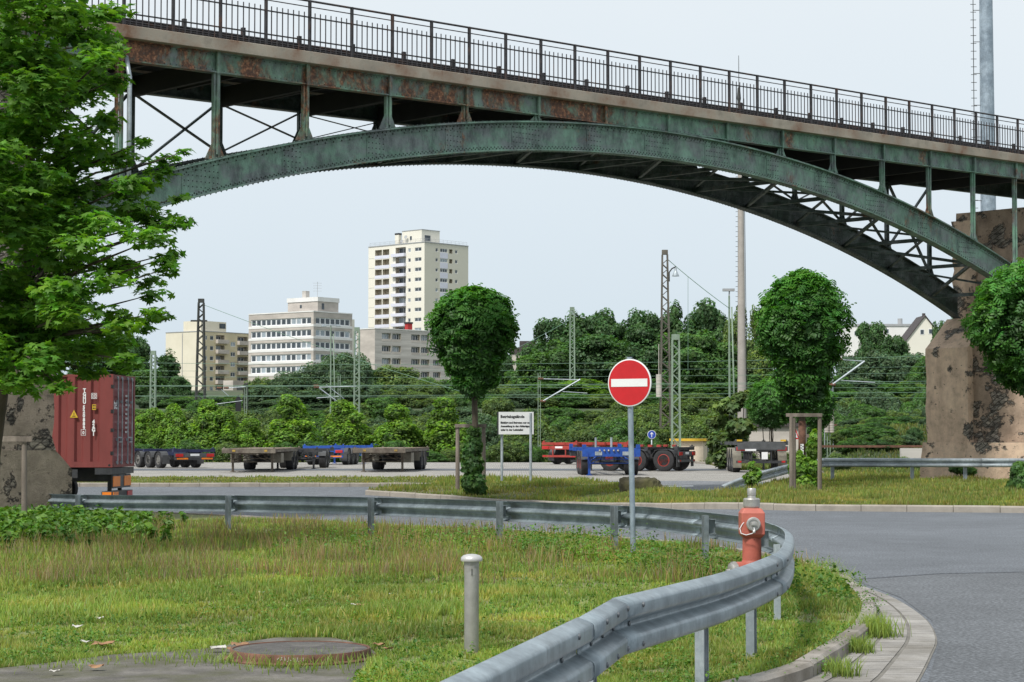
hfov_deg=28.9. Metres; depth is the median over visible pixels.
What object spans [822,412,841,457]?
bush
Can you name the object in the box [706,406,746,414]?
bush
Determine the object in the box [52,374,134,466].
shipping container
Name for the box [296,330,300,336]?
window
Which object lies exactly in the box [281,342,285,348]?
window
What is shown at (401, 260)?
window
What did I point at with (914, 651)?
gutter paving
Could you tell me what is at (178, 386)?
tree
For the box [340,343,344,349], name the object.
window
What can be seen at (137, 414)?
bush
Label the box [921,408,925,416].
bush
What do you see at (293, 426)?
young tree
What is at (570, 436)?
bush
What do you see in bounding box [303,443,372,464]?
container trailer
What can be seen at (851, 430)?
bush
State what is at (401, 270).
window
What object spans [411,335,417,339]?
window
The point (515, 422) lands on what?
notice board
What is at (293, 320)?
window
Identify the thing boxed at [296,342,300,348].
window
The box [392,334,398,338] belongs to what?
window
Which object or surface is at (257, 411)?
bush
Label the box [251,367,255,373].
window
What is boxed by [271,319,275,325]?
window
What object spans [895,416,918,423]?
bush
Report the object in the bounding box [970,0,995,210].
steel mast
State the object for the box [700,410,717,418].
bush
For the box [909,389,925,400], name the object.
tree
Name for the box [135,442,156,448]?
bush
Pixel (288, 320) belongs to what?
window
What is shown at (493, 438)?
bush
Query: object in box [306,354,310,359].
window
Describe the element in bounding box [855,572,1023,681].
asphalt repair
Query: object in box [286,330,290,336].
window
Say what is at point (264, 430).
bush
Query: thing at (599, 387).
overhead wire
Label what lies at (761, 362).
tree
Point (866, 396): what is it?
bush
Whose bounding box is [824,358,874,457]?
catenary pole
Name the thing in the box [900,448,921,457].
retaining wall
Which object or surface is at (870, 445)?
railway track
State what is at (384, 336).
window
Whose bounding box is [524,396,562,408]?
bush
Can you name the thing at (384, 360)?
window
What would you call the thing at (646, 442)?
bush
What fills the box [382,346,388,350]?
window
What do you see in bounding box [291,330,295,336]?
window
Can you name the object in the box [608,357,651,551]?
no entry sign
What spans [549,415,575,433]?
bush
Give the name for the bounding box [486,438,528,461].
bush
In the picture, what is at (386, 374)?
tree
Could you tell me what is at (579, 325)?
tree
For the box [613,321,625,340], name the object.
tree
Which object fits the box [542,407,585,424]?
bush
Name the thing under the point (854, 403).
bush
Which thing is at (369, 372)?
bush
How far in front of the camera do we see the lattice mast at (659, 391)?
149.95 m
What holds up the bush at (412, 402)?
on the ground at (218, 393)
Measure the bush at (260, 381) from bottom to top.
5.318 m
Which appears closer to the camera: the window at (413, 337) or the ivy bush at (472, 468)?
the ivy bush at (472, 468)
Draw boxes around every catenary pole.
[217,387,246,413]
[314,376,355,401]
[538,373,586,446]
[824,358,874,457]
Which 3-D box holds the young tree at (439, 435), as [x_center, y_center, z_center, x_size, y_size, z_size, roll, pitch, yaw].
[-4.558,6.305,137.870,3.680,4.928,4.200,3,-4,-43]
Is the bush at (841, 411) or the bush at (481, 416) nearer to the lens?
the bush at (841, 411)
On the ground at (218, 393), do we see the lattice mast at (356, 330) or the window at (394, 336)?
the lattice mast at (356, 330)
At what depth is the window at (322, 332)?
547.11 m
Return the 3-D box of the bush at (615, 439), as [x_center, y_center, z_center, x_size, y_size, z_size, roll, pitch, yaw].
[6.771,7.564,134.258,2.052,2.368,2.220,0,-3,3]
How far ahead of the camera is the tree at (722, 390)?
197.59 m
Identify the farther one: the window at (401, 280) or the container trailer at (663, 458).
the window at (401, 280)
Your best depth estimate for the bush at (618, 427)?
144.87 m
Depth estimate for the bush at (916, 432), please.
105.55 m
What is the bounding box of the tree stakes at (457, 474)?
[455,424,485,490]
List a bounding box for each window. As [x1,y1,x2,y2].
[219,324,225,328]
[251,355,255,361]
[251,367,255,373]
[252,320,256,326]
[256,332,260,337]
[256,343,260,349]
[256,355,260,361]
[256,367,260,373]
[261,320,265,325]
[261,331,265,337]
[261,343,265,349]
[261,355,265,361]
[261,367,265,373]
[266,319,270,325]
[266,331,270,337]
[266,343,270,349]
[266,355,270,361]
[266,367,270,373]
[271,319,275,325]
[271,331,275,337]
[271,343,275,349]
[271,355,275,361]
[271,367,275,372]
[276,319,280,325]
[276,331,280,337]
[276,343,280,348]
[276,355,280,360]
[281,319,285,324]
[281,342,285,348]
[281,354,285,360]
[286,318,290,324]
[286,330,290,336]
[286,342,290,348]
[286,354,290,360]
[291,318,295,324]
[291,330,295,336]
[291,342,295,348]
[291,354,295,360]
[296,318,301,324]
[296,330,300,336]
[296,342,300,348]
[296,354,300,360]
[301,330,306,336]
[301,342,306,348]
[301,354,305,360]
[302,317,306,323]
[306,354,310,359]
[320,318,324,323]
[320,330,324,336]
[320,342,324,348]
[325,318,329,323]
[325,330,329,336]
[325,342,329,348]
[335,331,339,337]
[335,343,339,348]
[340,319,344,325]
[340,331,344,337]
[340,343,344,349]
[382,333,388,338]
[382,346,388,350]
[382,358,388,363]
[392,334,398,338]
[392,346,398,351]
[392,359,398,363]
[399,248,405,252]
[399,258,405,262]
[399,268,405,272]
[399,278,405,282]
[399,288,405,292]
[399,297,405,302]
[399,307,405,312]
[399,317,405,322]
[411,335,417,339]
[411,347,417,352]
[411,359,417,363]
[421,335,426,340]
[421,347,426,352]
[433,372,437,377]
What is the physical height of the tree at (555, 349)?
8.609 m
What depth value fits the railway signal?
167.84 m
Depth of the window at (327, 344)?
548.58 m
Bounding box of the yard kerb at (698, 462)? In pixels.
[690,461,726,469]
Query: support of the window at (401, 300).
in the tower block at (413, 275)
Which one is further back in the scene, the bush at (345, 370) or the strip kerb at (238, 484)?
the bush at (345, 370)
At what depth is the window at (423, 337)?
489.83 m
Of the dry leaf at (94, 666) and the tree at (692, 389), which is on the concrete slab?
the dry leaf at (94, 666)
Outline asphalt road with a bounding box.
[77,487,1023,681]
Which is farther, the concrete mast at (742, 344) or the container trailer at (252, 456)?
the concrete mast at (742, 344)
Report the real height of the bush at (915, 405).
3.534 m
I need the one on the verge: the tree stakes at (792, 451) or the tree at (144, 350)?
the tree stakes at (792, 451)
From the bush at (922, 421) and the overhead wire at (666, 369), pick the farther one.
the overhead wire at (666, 369)
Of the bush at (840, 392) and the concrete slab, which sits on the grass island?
the concrete slab
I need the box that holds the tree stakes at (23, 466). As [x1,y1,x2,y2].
[2,436,32,510]
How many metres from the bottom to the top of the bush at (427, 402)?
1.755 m
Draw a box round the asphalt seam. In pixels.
[860,571,1023,578]
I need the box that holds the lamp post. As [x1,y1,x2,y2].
[722,288,735,417]
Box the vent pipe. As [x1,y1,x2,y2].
[461,554,482,652]
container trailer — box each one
[134,447,214,467]
[222,446,300,471]
[271,446,333,468]
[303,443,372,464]
[353,446,428,471]
[542,441,627,463]
[569,437,640,475]
[573,444,694,470]
[720,439,788,471]
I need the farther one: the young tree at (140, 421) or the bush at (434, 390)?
the bush at (434, 390)
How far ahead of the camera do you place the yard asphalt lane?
68.16 m
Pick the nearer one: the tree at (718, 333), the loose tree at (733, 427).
the loose tree at (733, 427)
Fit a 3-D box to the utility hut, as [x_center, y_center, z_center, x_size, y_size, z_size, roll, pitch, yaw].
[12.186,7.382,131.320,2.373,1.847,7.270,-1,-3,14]
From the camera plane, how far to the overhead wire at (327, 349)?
176.66 m
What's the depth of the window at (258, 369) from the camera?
556.13 m
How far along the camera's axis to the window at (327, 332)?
548.71 m
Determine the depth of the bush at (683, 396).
194.46 m
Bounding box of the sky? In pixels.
[35,0,1023,375]
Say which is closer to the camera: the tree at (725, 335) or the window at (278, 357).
the tree at (725, 335)
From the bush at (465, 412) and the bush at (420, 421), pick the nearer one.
the bush at (420, 421)
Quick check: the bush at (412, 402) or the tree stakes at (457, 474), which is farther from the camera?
the bush at (412, 402)
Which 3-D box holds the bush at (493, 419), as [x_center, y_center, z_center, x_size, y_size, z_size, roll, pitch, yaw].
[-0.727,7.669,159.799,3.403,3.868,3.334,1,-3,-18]
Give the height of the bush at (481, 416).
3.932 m
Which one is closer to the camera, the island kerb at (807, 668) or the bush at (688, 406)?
the island kerb at (807, 668)
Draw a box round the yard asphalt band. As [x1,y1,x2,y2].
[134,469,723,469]
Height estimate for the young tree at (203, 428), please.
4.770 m
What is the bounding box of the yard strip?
[78,477,438,482]
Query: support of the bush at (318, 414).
on the ground at (218, 393)
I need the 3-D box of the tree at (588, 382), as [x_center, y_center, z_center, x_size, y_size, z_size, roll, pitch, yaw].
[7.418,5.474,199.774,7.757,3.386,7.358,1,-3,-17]
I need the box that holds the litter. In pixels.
[210,645,225,648]
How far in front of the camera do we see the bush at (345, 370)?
206.52 m
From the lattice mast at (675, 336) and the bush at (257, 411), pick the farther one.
the bush at (257, 411)
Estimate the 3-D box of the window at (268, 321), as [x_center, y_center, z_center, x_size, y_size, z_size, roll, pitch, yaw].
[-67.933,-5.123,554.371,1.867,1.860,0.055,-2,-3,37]
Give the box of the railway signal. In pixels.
[235,395,241,410]
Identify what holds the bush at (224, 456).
on the ground at (218, 393)
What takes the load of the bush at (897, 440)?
on the ground at (218, 393)
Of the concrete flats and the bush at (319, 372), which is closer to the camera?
the bush at (319, 372)
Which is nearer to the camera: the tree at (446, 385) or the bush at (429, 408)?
the bush at (429, 408)
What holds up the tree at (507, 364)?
on the ground at (218, 393)
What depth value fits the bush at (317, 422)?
159.16 m
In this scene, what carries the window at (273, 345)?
in the office block at (305, 317)
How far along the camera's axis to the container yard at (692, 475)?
94.31 m
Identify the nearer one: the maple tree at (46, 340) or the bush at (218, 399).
the maple tree at (46, 340)
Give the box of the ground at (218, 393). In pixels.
[135,390,953,511]
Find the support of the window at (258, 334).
in the office block at (305, 317)
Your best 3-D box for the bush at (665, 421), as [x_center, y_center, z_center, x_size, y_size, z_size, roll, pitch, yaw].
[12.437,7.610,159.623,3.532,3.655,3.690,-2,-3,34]
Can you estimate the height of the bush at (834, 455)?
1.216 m
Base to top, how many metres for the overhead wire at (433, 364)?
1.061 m
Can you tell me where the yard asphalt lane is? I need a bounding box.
[603,481,764,490]
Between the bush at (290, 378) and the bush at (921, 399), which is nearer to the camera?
the bush at (921, 399)
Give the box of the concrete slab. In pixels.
[0,637,373,681]
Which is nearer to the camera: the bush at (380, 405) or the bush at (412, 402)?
the bush at (380, 405)
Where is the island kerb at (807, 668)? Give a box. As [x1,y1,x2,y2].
[124,510,875,681]
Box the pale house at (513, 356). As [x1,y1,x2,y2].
[510,347,524,369]
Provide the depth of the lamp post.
155.10 m
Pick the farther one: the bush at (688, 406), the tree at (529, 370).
the tree at (529, 370)
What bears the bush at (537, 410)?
on the ground at (218, 393)
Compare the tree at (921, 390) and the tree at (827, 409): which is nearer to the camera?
the tree at (827, 409)
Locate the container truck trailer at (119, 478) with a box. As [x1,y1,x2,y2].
[70,467,133,494]
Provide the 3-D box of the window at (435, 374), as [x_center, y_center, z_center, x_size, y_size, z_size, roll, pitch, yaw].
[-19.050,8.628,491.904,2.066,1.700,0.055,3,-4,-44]
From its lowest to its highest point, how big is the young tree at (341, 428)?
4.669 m
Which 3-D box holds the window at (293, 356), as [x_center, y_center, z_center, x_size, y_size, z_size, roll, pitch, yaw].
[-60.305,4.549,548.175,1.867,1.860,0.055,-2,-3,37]
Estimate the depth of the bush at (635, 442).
131.43 m
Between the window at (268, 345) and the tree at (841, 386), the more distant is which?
the window at (268, 345)
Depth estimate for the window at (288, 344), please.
549.52 m
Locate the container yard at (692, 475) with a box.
[126,462,788,481]
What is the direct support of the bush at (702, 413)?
on the ground at (218, 393)
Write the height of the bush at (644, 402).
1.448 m
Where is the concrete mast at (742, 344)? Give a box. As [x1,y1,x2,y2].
[735,55,747,421]
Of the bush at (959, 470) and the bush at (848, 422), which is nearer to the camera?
the bush at (959, 470)
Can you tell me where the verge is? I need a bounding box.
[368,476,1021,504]
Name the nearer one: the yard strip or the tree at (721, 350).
the yard strip
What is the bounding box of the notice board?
[497,412,533,480]
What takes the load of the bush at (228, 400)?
on the ground at (218, 393)
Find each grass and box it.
[0,556,911,678]
[134,422,926,473]
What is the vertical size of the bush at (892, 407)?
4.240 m
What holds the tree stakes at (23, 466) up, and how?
on the grass island
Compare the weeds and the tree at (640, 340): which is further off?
the tree at (640, 340)
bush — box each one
[135,390,171,407]
[135,409,145,416]
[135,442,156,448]
[153,396,194,408]
[163,409,197,425]
[178,439,200,448]
[182,396,228,407]
[184,399,207,418]
[202,447,221,461]
[215,441,242,461]
[217,399,242,406]
[217,405,242,413]
[232,409,258,427]
[240,376,270,397]
[241,384,293,402]
[241,400,277,409]
[249,408,275,416]
[256,406,280,428]
[258,418,282,445]
[258,425,270,446]
[259,390,341,404]
[268,370,321,391]
[269,402,313,416]
[274,441,296,446]
[292,361,344,390]
[294,439,327,461]
[307,404,329,410]
[308,410,328,421]
[310,430,324,443]
[311,418,325,432]
[315,380,383,402]
[319,413,377,430]
[320,352,368,383]
[323,400,372,418]
[330,453,341,461]
[347,352,383,390]
[360,396,398,420]
[365,417,387,428]
[369,425,379,447]
[370,389,403,404]
[375,378,402,389]
[381,439,407,446]
[385,385,409,392]
[397,389,433,408]
[404,379,444,397]
[404,407,420,417]
[411,412,431,428]
[417,405,437,416]
[419,376,435,383]
[420,395,459,407]
[426,449,448,461]
[440,449,461,461]
[449,392,461,398]
[453,405,480,420]
[454,394,487,407]
[458,412,495,427]
[460,425,488,494]
[466,418,504,449]
[478,396,495,408]
[481,396,515,417]
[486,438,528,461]
[488,388,504,395]
[490,416,496,426]
[499,388,520,395]
[503,434,518,441]
[504,390,546,408]
[510,420,561,448]
[516,408,551,421]
[521,407,549,425]
[522,442,544,461]
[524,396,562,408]
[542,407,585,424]
[544,445,552,461]
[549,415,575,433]
[553,392,596,408]
[559,427,583,441]
[561,420,596,431]
[577,410,604,424]
[577,426,608,441]
[581,395,614,408]
[591,411,623,427]
[593,417,638,441]
[603,401,637,415]
[603,435,621,446]
[621,439,638,446]
[622,409,664,429]
[625,403,668,416]
[634,418,670,447]
[638,436,660,447]
[639,400,651,405]
[645,392,674,405]
[657,398,699,418]
[662,414,678,429]
[664,393,713,408]
[664,425,690,447]
[673,413,704,428]
[673,418,721,441]
[686,392,723,408]
[696,410,710,417]
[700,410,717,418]
[705,451,713,464]
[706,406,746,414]
[741,453,757,458]
[768,452,788,462]
[787,428,822,486]
[807,427,812,439]
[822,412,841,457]
[825,429,838,450]
[826,452,848,467]
[829,429,846,444]
[829,467,850,470]
[833,391,856,393]
[833,437,868,453]
[834,399,844,409]
[835,405,850,416]
[836,397,861,410]
[836,418,865,426]
[837,423,872,438]
[838,413,847,420]
[847,400,864,411]
[848,404,886,418]
[853,388,884,408]
[853,427,897,440]
[857,422,898,433]
[865,416,906,424]
[866,438,898,450]
[872,390,901,410]
[879,435,906,449]
[883,406,899,412]
[886,410,909,416]
[893,396,909,401]
[893,434,920,447]
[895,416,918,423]
[897,402,916,412]
[903,410,920,416]
[906,427,924,440]
[907,401,922,408]
[910,409,921,415]
[912,390,925,409]
[912,416,924,423]
[915,404,924,410]
[918,417,925,426]
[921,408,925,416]
[948,467,977,475]
[1005,461,1023,490]
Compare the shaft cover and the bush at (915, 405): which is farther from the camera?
the bush at (915, 405)
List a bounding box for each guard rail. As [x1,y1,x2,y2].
[48,494,793,681]
[722,458,1023,488]
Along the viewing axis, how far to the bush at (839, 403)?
171.28 m
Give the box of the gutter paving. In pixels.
[802,586,934,681]
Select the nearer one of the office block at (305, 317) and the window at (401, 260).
the office block at (305, 317)
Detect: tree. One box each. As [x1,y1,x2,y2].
[0,0,197,454]
[66,336,122,374]
[113,332,150,375]
[126,367,167,398]
[135,413,153,444]
[141,407,170,448]
[157,348,180,395]
[161,403,190,447]
[165,375,192,396]
[182,399,221,448]
[192,392,206,396]
[205,408,238,447]
[232,418,265,447]
[262,394,319,447]
[320,399,374,445]
[368,369,380,384]
[372,365,421,390]
[372,404,424,447]
[421,397,467,452]
[423,283,520,476]
[437,379,460,393]
[483,392,506,399]
[498,356,513,384]
[503,369,513,384]
[509,349,561,389]
[515,343,535,369]
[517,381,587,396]
[529,339,584,382]
[530,313,592,351]
[530,317,566,352]
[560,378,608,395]
[562,333,621,383]
[564,307,615,339]
[585,313,626,340]
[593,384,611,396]
[598,336,626,381]
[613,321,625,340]
[615,323,673,378]
[620,307,666,342]
[646,332,695,382]
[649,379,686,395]
[653,312,695,335]
[657,317,672,332]
[665,329,730,382]
[666,297,718,334]
[668,385,717,397]
[691,309,727,343]
[697,341,737,382]
[700,382,748,397]
[705,390,756,468]
[722,314,749,359]
[731,373,762,390]
[733,304,761,358]
[735,345,774,378]
[743,376,794,467]
[751,267,856,455]
[764,371,776,385]
[805,388,837,458]
[828,375,854,391]
[834,393,856,400]
[836,354,864,379]
[847,378,883,392]
[854,320,886,360]
[857,348,894,382]
[877,382,925,397]
[880,333,909,357]
[886,352,924,382]
[904,356,926,385]
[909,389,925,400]
[930,317,952,341]
[958,257,1023,397]
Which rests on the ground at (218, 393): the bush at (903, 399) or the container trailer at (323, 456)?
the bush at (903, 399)
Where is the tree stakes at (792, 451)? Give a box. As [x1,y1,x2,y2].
[786,413,821,490]
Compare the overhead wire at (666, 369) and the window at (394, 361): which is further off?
the window at (394, 361)
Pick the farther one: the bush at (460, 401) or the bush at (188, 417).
the bush at (460, 401)
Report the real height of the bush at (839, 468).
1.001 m
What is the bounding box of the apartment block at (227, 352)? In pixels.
[166,321,248,389]
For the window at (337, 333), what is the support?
in the office block at (305, 317)
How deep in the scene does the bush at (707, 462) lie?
117.73 m
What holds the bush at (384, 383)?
on the ground at (218, 393)
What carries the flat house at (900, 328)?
on the ground at (218, 393)
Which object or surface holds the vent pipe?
on the grass island
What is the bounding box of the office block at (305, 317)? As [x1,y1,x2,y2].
[248,282,354,381]
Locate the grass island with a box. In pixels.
[0,510,855,681]
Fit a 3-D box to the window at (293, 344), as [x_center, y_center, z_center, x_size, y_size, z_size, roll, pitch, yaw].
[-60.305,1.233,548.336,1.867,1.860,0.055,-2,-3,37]
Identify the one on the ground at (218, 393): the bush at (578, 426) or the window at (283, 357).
the bush at (578, 426)
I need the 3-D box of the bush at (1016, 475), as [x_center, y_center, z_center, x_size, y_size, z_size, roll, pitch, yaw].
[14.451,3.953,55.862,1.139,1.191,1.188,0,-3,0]
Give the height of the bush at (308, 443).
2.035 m
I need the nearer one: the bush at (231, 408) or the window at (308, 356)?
the bush at (231, 408)
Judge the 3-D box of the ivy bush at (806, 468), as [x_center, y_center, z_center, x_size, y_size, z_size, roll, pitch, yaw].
[8.888,3.783,60.331,1.146,2.247,1.138,0,-3,0]
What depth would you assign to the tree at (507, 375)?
258.98 m
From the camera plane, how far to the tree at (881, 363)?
243.22 m
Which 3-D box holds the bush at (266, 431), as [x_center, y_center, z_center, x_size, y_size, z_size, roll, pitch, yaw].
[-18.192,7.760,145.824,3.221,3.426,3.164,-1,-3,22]
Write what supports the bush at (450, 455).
on the ground at (218, 393)
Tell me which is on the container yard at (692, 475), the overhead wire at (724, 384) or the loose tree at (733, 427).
the loose tree at (733, 427)
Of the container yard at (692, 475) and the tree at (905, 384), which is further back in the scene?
the tree at (905, 384)
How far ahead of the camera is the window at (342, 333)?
553.69 m
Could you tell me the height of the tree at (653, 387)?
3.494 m
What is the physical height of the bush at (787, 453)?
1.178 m
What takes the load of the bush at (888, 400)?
on the ground at (218, 393)
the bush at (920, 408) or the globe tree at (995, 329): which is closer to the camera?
the globe tree at (995, 329)
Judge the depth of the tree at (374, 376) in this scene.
258.73 m
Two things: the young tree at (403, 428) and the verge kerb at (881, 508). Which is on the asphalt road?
the verge kerb at (881, 508)
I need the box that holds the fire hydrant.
[726,488,764,570]
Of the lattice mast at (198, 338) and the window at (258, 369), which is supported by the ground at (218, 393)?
the lattice mast at (198, 338)
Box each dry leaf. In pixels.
[89,664,103,667]
[91,640,115,645]
[231,642,248,644]
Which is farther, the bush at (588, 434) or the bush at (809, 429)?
the bush at (809, 429)
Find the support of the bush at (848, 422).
on the ground at (218, 393)
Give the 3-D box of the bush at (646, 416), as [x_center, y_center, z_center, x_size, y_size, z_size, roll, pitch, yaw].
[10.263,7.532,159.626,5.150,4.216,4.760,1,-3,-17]
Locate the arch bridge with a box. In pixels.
[0,0,1023,318]
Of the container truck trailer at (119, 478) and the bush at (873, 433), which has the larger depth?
the bush at (873, 433)
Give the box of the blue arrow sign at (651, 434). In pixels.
[647,430,655,444]
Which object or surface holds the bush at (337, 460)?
on the ground at (218, 393)
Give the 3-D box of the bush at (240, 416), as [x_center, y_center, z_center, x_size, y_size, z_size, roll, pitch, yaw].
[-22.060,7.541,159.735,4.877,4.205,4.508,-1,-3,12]
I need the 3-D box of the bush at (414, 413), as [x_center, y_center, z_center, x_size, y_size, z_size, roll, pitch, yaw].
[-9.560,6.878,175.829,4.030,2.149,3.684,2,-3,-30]
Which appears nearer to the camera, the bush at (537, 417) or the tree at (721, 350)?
the bush at (537, 417)
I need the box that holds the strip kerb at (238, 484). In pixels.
[77,483,425,486]
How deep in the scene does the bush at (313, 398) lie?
190.13 m
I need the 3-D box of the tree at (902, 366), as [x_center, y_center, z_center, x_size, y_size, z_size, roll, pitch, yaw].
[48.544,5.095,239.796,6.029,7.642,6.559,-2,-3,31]
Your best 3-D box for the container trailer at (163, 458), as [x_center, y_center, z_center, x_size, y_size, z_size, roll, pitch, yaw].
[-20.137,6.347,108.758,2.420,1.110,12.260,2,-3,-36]
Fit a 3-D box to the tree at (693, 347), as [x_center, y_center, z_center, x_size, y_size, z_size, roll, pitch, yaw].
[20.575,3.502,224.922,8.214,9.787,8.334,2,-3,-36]
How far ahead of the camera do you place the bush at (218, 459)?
131.24 m
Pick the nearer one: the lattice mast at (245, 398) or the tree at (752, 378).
the lattice mast at (245, 398)
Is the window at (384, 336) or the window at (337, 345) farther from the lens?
the window at (337, 345)
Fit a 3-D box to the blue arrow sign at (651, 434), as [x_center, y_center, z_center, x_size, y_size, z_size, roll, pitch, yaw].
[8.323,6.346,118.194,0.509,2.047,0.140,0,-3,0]
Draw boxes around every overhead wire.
[67,356,911,364]
[205,305,457,390]
[222,381,916,385]
[227,386,925,387]
[249,396,656,397]
[329,373,887,377]
[332,392,925,395]
[498,383,901,385]
[500,367,867,370]
[669,260,729,308]
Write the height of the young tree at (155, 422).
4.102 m
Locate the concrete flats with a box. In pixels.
[356,322,447,381]
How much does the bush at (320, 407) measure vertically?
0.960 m
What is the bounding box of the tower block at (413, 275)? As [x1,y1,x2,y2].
[368,229,468,379]
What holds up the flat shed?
on the ground at (218, 393)
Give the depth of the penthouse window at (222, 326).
599.71 m
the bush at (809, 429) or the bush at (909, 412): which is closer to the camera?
the bush at (909, 412)
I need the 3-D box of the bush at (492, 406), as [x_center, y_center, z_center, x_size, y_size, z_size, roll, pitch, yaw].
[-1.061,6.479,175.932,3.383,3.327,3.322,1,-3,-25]
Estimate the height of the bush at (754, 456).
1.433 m
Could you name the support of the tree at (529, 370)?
on the ground at (218, 393)
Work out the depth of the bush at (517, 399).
194.44 m
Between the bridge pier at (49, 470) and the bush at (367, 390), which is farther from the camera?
the bush at (367, 390)
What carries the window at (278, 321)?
in the office block at (305, 317)
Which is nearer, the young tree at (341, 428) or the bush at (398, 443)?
the bush at (398, 443)
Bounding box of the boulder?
[618,477,661,491]
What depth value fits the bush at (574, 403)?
194.15 m
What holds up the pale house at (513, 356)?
on the ground at (218, 393)
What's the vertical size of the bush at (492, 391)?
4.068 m
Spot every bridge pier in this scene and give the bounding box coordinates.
[0,66,71,509]
[920,207,1023,478]
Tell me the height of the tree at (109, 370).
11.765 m
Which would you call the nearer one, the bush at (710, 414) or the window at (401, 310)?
the bush at (710, 414)
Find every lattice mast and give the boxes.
[149,351,156,408]
[191,299,206,399]
[243,383,247,412]
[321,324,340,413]
[353,327,359,411]
[569,307,574,381]
[656,250,678,429]
[671,334,680,447]
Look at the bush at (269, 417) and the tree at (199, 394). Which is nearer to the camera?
the bush at (269, 417)
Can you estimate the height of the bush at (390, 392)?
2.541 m
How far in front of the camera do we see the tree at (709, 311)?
260.36 m
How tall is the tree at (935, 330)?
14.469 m
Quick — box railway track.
[822,424,921,446]
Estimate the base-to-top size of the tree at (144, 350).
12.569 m
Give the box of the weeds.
[0,502,887,681]
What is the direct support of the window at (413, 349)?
in the concrete flats
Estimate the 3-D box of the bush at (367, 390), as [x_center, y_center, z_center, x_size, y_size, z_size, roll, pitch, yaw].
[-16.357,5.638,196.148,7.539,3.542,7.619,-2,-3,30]
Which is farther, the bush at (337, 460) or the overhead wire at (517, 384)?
the overhead wire at (517, 384)
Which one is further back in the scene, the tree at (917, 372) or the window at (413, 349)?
the window at (413, 349)
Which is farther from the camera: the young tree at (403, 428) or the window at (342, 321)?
the window at (342, 321)
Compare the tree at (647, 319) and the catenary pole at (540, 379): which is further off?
the tree at (647, 319)
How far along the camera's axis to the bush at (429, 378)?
239.78 m
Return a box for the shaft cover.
[224,641,375,665]
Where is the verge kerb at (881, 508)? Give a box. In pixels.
[365,490,1023,512]
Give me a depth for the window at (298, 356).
547.11 m
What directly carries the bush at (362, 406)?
on the ground at (218, 393)
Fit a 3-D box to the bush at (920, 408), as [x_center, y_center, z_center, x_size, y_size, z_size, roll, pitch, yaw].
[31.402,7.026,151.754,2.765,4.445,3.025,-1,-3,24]
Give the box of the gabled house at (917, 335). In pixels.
[902,313,933,355]
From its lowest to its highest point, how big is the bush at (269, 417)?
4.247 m
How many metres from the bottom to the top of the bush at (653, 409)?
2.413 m
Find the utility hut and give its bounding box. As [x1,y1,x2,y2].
[669,439,708,461]
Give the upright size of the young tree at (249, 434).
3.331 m
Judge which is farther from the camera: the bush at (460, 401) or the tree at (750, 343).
the tree at (750, 343)
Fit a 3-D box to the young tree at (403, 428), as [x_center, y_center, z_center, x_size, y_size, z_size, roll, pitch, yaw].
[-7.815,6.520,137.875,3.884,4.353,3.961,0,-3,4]
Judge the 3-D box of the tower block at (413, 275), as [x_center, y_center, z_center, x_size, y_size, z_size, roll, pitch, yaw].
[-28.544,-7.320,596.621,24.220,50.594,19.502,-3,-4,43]
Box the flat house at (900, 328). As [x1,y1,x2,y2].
[840,318,910,357]
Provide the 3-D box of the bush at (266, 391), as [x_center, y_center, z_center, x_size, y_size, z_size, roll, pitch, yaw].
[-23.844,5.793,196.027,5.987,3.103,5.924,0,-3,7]
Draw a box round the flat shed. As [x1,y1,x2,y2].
[749,423,809,457]
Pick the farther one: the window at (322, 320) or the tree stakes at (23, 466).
the window at (322, 320)
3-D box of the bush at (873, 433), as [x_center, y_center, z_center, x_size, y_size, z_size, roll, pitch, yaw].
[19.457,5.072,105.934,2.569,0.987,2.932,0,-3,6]
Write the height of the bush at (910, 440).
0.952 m
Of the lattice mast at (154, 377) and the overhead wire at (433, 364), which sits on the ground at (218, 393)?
the lattice mast at (154, 377)
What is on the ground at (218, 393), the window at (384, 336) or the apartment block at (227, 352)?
the apartment block at (227, 352)
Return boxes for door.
[113,376,123,463]
[123,377,132,463]
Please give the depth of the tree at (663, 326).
259.80 m
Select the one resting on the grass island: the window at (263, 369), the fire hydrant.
the fire hydrant
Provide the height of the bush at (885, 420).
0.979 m
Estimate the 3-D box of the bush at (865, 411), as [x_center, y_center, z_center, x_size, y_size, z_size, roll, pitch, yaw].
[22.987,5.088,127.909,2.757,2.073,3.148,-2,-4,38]
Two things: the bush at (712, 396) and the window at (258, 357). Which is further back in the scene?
the window at (258, 357)
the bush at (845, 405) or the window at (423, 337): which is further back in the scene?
the window at (423, 337)
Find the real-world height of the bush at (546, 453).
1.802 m
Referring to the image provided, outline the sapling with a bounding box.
[741,461,762,486]
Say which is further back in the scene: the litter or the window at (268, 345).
the window at (268, 345)
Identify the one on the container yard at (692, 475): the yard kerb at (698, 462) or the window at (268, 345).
the yard kerb at (698, 462)
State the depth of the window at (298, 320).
547.51 m
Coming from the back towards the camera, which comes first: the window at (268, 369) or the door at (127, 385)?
the window at (268, 369)

